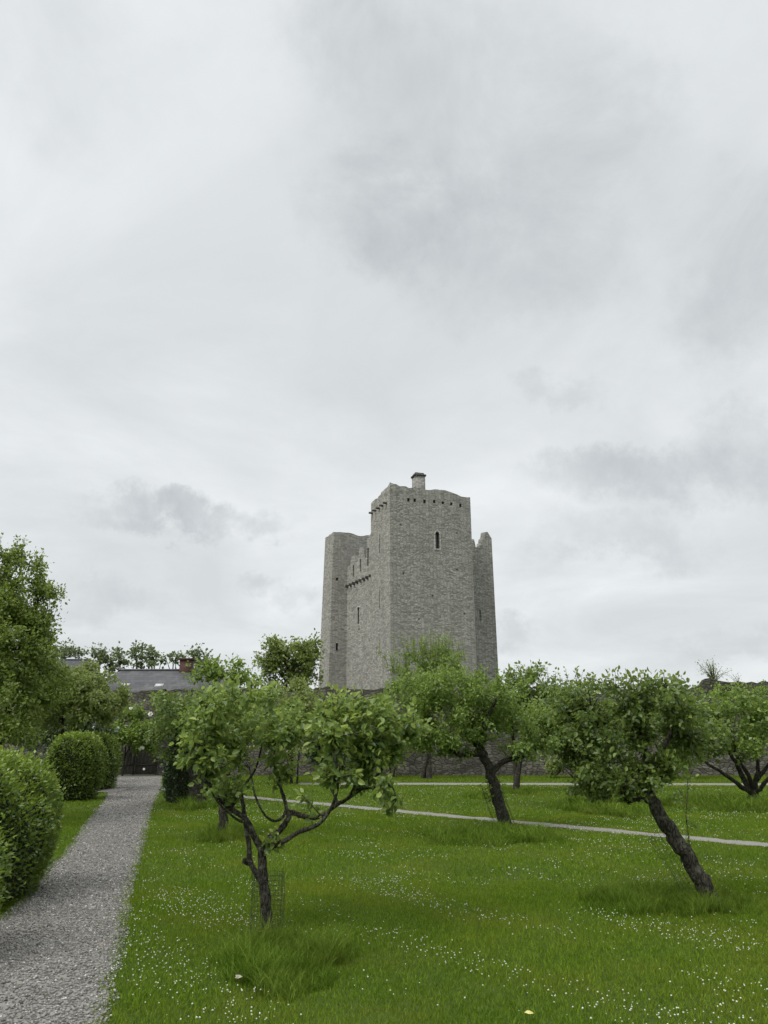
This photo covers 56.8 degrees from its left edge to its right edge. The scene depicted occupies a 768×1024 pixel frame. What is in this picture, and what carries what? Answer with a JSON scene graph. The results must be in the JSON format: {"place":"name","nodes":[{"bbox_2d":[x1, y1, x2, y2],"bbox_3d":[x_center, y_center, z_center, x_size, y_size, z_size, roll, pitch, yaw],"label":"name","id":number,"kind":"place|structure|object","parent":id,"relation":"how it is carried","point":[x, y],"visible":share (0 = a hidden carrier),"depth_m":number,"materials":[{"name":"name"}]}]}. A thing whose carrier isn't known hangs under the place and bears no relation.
{"place":"outdoors","nodes":[
{"label":"outdoors","id":0,"kind":"place"},
{"bbox_2d":[0,775,162,1023],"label":"gravel path","id":1,"kind":"structure","parent":0,"point":[64,976],"depth_m":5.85,"materials":[{"name":"grey gravel"}]},
{"bbox_2d":[97,788,128,791],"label":"side path","id":2,"kind":"structure","parent":0,"point":[110,790],"depth_m":23.21,"materials":[{"name":"grey gravel"}]},
{"bbox_2d":[0,768,767,1023],"bbox_3d":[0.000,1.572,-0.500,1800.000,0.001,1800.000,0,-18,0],"label":"lawn","id":3,"kind":"structure","parent":0,"point":[384,1019],"depth_m":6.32,"materials":[{"name":"green plant"}]},
{"bbox_2d":[0,812,25,915],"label":"hedge bush","id":4,"kind":"object","parent":3,"relation":"on","point":[5,867],"visible":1,"depth_m":5.96,"materials":[{"name":"green plant"}]},
{"bbox_2d":[0,744,67,908],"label":"hedge bush","id":5,"kind":"object","parent":3,"relation":"on","point":[29,809],"visible":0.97,"depth_m":7.72,"materials":[{"name":"green plant"}]},
{"bbox_2d":[0,532,89,752],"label":"broadleaf tree","id":6,"kind":"object","parent":3,"relation":"on","point":[27,654],"visible":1,"depth_m":15.21,"materials":[{"name":"green plant"}]},
{"bbox_2d":[3,647,136,737],"bbox_3d":[-10.489,6.925,23.610,4.568,4.657,4.497,0,-18,0],"label":"spreading shrub","id":7,"kind":"object","parent":3,"relation":"on","point":[93,700],"visible":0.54,"depth_m":23.34,"materials":[{"name":"green plant"}]},
{"bbox_2d":[51,637,89,658],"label":"background tree","id":8,"kind":"object","parent":3,"relation":"on","point":[68,651],"visible":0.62,"depth_m":78.73,"materials":[{"name":"green plant"}]},
{"bbox_2d":[24,708,121,755],"bbox_3d":[-12.338,8.846,27.851,4.000,3.560,2.030,0,-18,0],"label":"ivy shrub","id":9,"kind":"object","parent":3,"relation":"on","point":[45,742],"visible":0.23,"depth_m":27.70,"materials":[{"name":"green plant"}]},
{"bbox_2d":[42,727,109,801],"bbox_3d":[-8.751,7.167,20.217,1.728,2.020,1.796,0,-18,0],"label":"hedge bush","id":10,"kind":"object","parent":3,"relation":"on","point":[78,759],"visible":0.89,"depth_m":19.70,"materials":[{"name":"green plant"}]},
{"bbox_2d":[57,659,101,678],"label":"gable house","id":11,"kind":"structure","parent":3,"relation":"on","point":[73,662],"depth_m":71.92,"materials":[{"name":"stone"}]},
{"bbox_2d":[86,642,118,677],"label":"background tree","id":12,"kind":"object","parent":3,"relation":"on","point":[100,655],"visible":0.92,"depth_m":74.91,"materials":[{"name":"green plant"}]},
{"bbox_2d":[91,731,123,789],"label":"hedge bush","id":13,"kind":"object","parent":3,"relation":"on","point":[112,749],"visible":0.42,"depth_m":24.18,"materials":[{"name":"green plant"}]},
{"bbox_2d":[103,641,133,674],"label":"background tree","id":14,"kind":"object","parent":3,"relation":"on","point":[120,657],"visible":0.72,"depth_m":77.83,"materials":[{"name":"green plant"}]},
{"bbox_2d":[92,699,162,775],"bbox_3d":[-11.671,10.218,32.584,3.299,3.604,1.989,0,-18,0],"label":"climbing rose","id":15,"kind":"object","parent":3,"relation":"on","point":[129,734],"visible":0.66,"depth_m":32.37,"materials":[{"name":"green plant"}]},
{"bbox_2d":[126,640,157,668],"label":"background tree","id":16,"kind":"object","parent":3,"relation":"on","point":[135,650],"visible":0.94,"depth_m":74.56,"materials":[{"name":"green plant"}]},
{"bbox_2d":[142,645,176,668],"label":"background tree","id":17,"kind":"object","parent":3,"relation":"on","point":[152,654],"visible":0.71,"depth_m":77.70,"materials":[{"name":"green plant"}]},
{"bbox_2d":[107,658,233,758],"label":"slate roofed house","id":18,"kind":"structure","parent":3,"relation":"on","point":[138,680],"depth_m":50.60,"materials":[{"name":"grey stone"}]},
{"bbox_2d":[156,650,189,668],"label":"background tree","id":19,"kind":"object","parent":3,"relation":"on","point":[162,660],"visible":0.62,"depth_m":74.87,"materials":[{"name":"green plant"}]},
{"bbox_2d":[133,683,223,804],"bbox_3d":[-5.219,6.100,18.747,2.663,3.273,2.409,12,-21,-33],"label":"old tree","id":20,"kind":"object","parent":3,"relation":"on","point":[168,709],"visible":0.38,"depth_m":18.18,"materials":[{"name":"green plant"}]},
{"bbox_2d":[159,725,213,802],"bbox_3d":[-5.400,6.939,19.902,1.434,2.194,1.988,0,-18,0],"label":"clipped hedge","id":21,"kind":"object","parent":3,"relation":"on","point":[176,781],"visible":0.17,"depth_m":19.04,"materials":[{"name":"green plant"}]},
{"bbox_2d":[184,643,222,668],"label":"background tree","id":22,"kind":"object","parent":3,"relation":"on","point":[197,654],"visible":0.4,"depth_m":65.02,"materials":[{"name":"green plant"}]},
{"bbox_2d":[171,652,306,833],"bbox_3d":[-2.583,4.229,12.939,2.365,3.283,2.255,0,-18,0],"label":"apple tree","id":23,"kind":"object","parent":3,"relation":"on","point":[216,676],"visible":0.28,"depth_m":13.06,"materials":[{"name":"green plant"}]},
{"bbox_2d":[250,870,284,932],"bbox_3d":[-1.049,3.509,6.409,0.312,0.506,0.311,0,-18,0],"label":"wire guard","id":24,"kind":"object","parent":3,"relation":"on","point":[266,886],"visible":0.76,"depth_m":6.41,"materials":[{"name":"grey"}]},
{"bbox_2d":[247,677,324,783],"bbox_3d":[-3.721,8.508,27.389,3.193,4.179,3.219,16,-24,-41],"label":"rounded shrub","id":25,"kind":"object","parent":3,"relation":"on","point":[305,697],"visible":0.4,"depth_m":27.26,"materials":[{"name":"green plant"}]},
{"bbox_2d":[251,628,326,691],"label":"background tree","id":26,"kind":"object","parent":3,"relation":"on","point":[300,663],"visible":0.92,"depth_m":56.38,"materials":[{"name":"green plant"}]},
{"bbox_2d":[169,669,433,932],"bbox_3d":[-0.736,2.666,6.584,2.377,2.335,1.345,-4,-18,12],"label":"apple tree","id":27,"kind":"object","parent":3,"relation":"on","point":[340,731],"visible":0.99,"depth_m":6.67,"materials":[{"name":"green plant"}]},
{"bbox_2d":[300,709,358,776],"bbox_3d":[-2.238,9.921,30.262,3.573,2.987,1.947,0,-18,0],"label":"dark shrub","id":28,"kind":"object","parent":3,"relation":"on","point":[314,755],"visible":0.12,"depth_m":29.92,"materials":[{"name":"green plant"}]},
{"bbox_2d":[0,678,767,774],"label":"garden wall","id":29,"kind":"structure","parent":3,"relation":"on","point":[414,761],"depth_m":33.11,"materials":[{"name":"grey stone"}]},
{"bbox_2d":[116,726,160,774],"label":"garden gate","id":30,"kind":"structure","parent":29,"relation":"attached to","point":[141,761],"depth_m":33.18,"materials":[{"name":"metal"}]},
{"bbox_2d":[116,726,134,773],"bbox_3d":[-12.202,11.175,33.367,1.068,2.180,0.065,0,-18,0],"label":"door leaf","id":31,"kind":"structure","parent":30,"relation":"in","point":[129,769],"depth_m":33.21,"materials":[{"name":"wood"}]},
{"bbox_2d":[134,727,160,773],"bbox_3d":[-11.098,11.173,33.368,1.068,2.177,0.065,0,-18,0],"label":"door leaf","id":32,"kind":"structure","parent":30,"relation":"in","point":[142,761],"depth_m":33.18,"materials":[{"name":"wood"}]},
{"bbox_2d":[695,655,731,680],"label":"wall plant","id":33,"kind":"object","parent":29,"relation":"on","point":[711,675],"depth_m":34.56,"materials":[{"name":"green plant"}]},
{"bbox_2d":[388,706,405,776],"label":"wall shrub","id":34,"kind":"object","parent":3,"relation":"on","point":[394,772],"visible":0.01,"depth_m":31.50,"materials":[{"name":"green plant"}]},
{"bbox_2d":[318,472,498,689],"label":"castle tower","id":35,"kind":"structure","parent":3,"relation":"on","point":[416,562],"depth_m":63.98,"materials":[{"name":"stone"}]},
{"bbox_2d":[378,629,469,778],"bbox_3d":[1.856,8.266,30.828,3.979,6.484,2.874,-6,-19,19],"label":"young tree","id":36,"kind":"object","parent":3,"relation":"on","point":[445,660],"visible":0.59,"depth_m":31.20,"materials":[{"name":"green plant"}]},
{"bbox_2d":[109,781,767,1023],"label":"clover flowers","id":37,"kind":"object","parent":3,"relation":"on","point":[630,1009],"visible":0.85,"depth_m":6.78,"materials":[{"name":"white plant"}]},
{"bbox_2d":[380,662,564,828],"bbox_3d":[1.680,4.525,13.718,4.007,3.158,2.156,3,-18,-8],"label":"apple tree","id":38,"kind":"object","parent":3,"relation":"on","point":[440,695],"visible":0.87,"depth_m":13.60,"materials":[{"name":"green plant"}]},
{"bbox_2d":[482,781,515,827],"bbox_3d":[2.151,5.535,13.328,0.627,0.945,0.411,0,-18,0],"label":"wire guard","id":39,"kind":"object","parent":38,"relation":"attached to","point":[499,802],"visible":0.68,"depth_m":13.25,"materials":[{"name":"grey"}]},
{"bbox_2d":[488,659,572,789],"bbox_3d":[4.751,7.019,23.365,3.138,4.327,2.560,0,-18,0],"label":"tree","id":40,"kind":"object","parent":3,"relation":"on","point":[527,673],"visible":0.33,"depth_m":23.39,"materials":[{"name":"green plant"}]},
{"bbox_2d":[542,751,612,777],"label":"shrub","id":41,"kind":"object","parent":3,"relation":"on","point":[553,768],"visible":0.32,"depth_m":30.80,"materials":[{"name":"green plant"}]},
{"bbox_2d":[521,674,666,803],"bbox_3d":[5.551,6.150,18.799,3.734,3.783,2.773,8,-19,-23],"label":"apple tree","id":42,"kind":"object","parent":3,"relation":"on","point":[587,787],"visible":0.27,"depth_m":18.24,"materials":[{"name":"green plant"}]},
{"bbox_2d":[544,665,730,903],"bbox_3d":[2.759,2.970,7.684,1.991,2.538,1.476,-6,-19,17],"label":"apple tree","id":43,"kind":"object","parent":3,"relation":"on","point":[644,776],"visible":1,"depth_m":7.70,"materials":[{"name":"green plant"}]},
{"bbox_2d":[671,774,703,843],"bbox_3d":[4.320,4.317,10.057,0.416,1.172,0.273,-6,-19,19],"label":"young sucker","id":44,"kind":"object","parent":43,"relation":"attached to","point":[687,817],"visible":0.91,"depth_m":10.12,"materials":[{"name":"green plant"}]},
{"bbox_2d":[629,689,708,773],"bbox_3d":[12.435,9.477,30.229,3.860,3.819,2.267,0,-18,0],"label":"broad shrub","id":45,"kind":"object","parent":3,"relation":"on","point":[659,730],"visible":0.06,"depth_m":30.30,"materials":[{"name":"green plant"}]},
{"bbox_2d":[645,827,695,890],"bbox_3d":[3.216,3.826,7.737,0.636,0.840,0.300,0,-18,0],"label":"wire guard","id":46,"kind":"object","parent":3,"relation":"on","point":[670,859],"visible":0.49,"depth_m":7.78,"materials":[{"name":"grey"}]},
{"bbox_2d":[666,679,767,798],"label":"apple tree","id":47,"kind":"object","parent":3,"relation":"on","point":[746,737],"visible":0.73,"depth_m":19.36,"materials":[{"name":"green plant"}]},
{"bbox_2d":[0,0,767,693],"label":"sky","id":48,"kind":"structure","parent":0,"point":[267,267],"materials":[{"name":"grey"}]},
{"bbox_2d":[155,788,767,846],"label":"diagonal path","id":49,"kind":"structure","parent":0,"point":[751,843],"depth_m":13.97,"materials":[{"name":"grey gravel"}]},
{"bbox_2d":[173,785,767,1005],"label":"long grass","id":50,"kind":"structure","parent":0,"point":[254,962],"depth_m":7.27,"materials":[{"name":"green plant"}]},
{"bbox_2d":[299,783,767,784],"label":"path","id":51,"kind":"structure","parent":0,"point":[535,783],"depth_m":26.90,"materials":[{"name":"grey gravel"}]}
]}

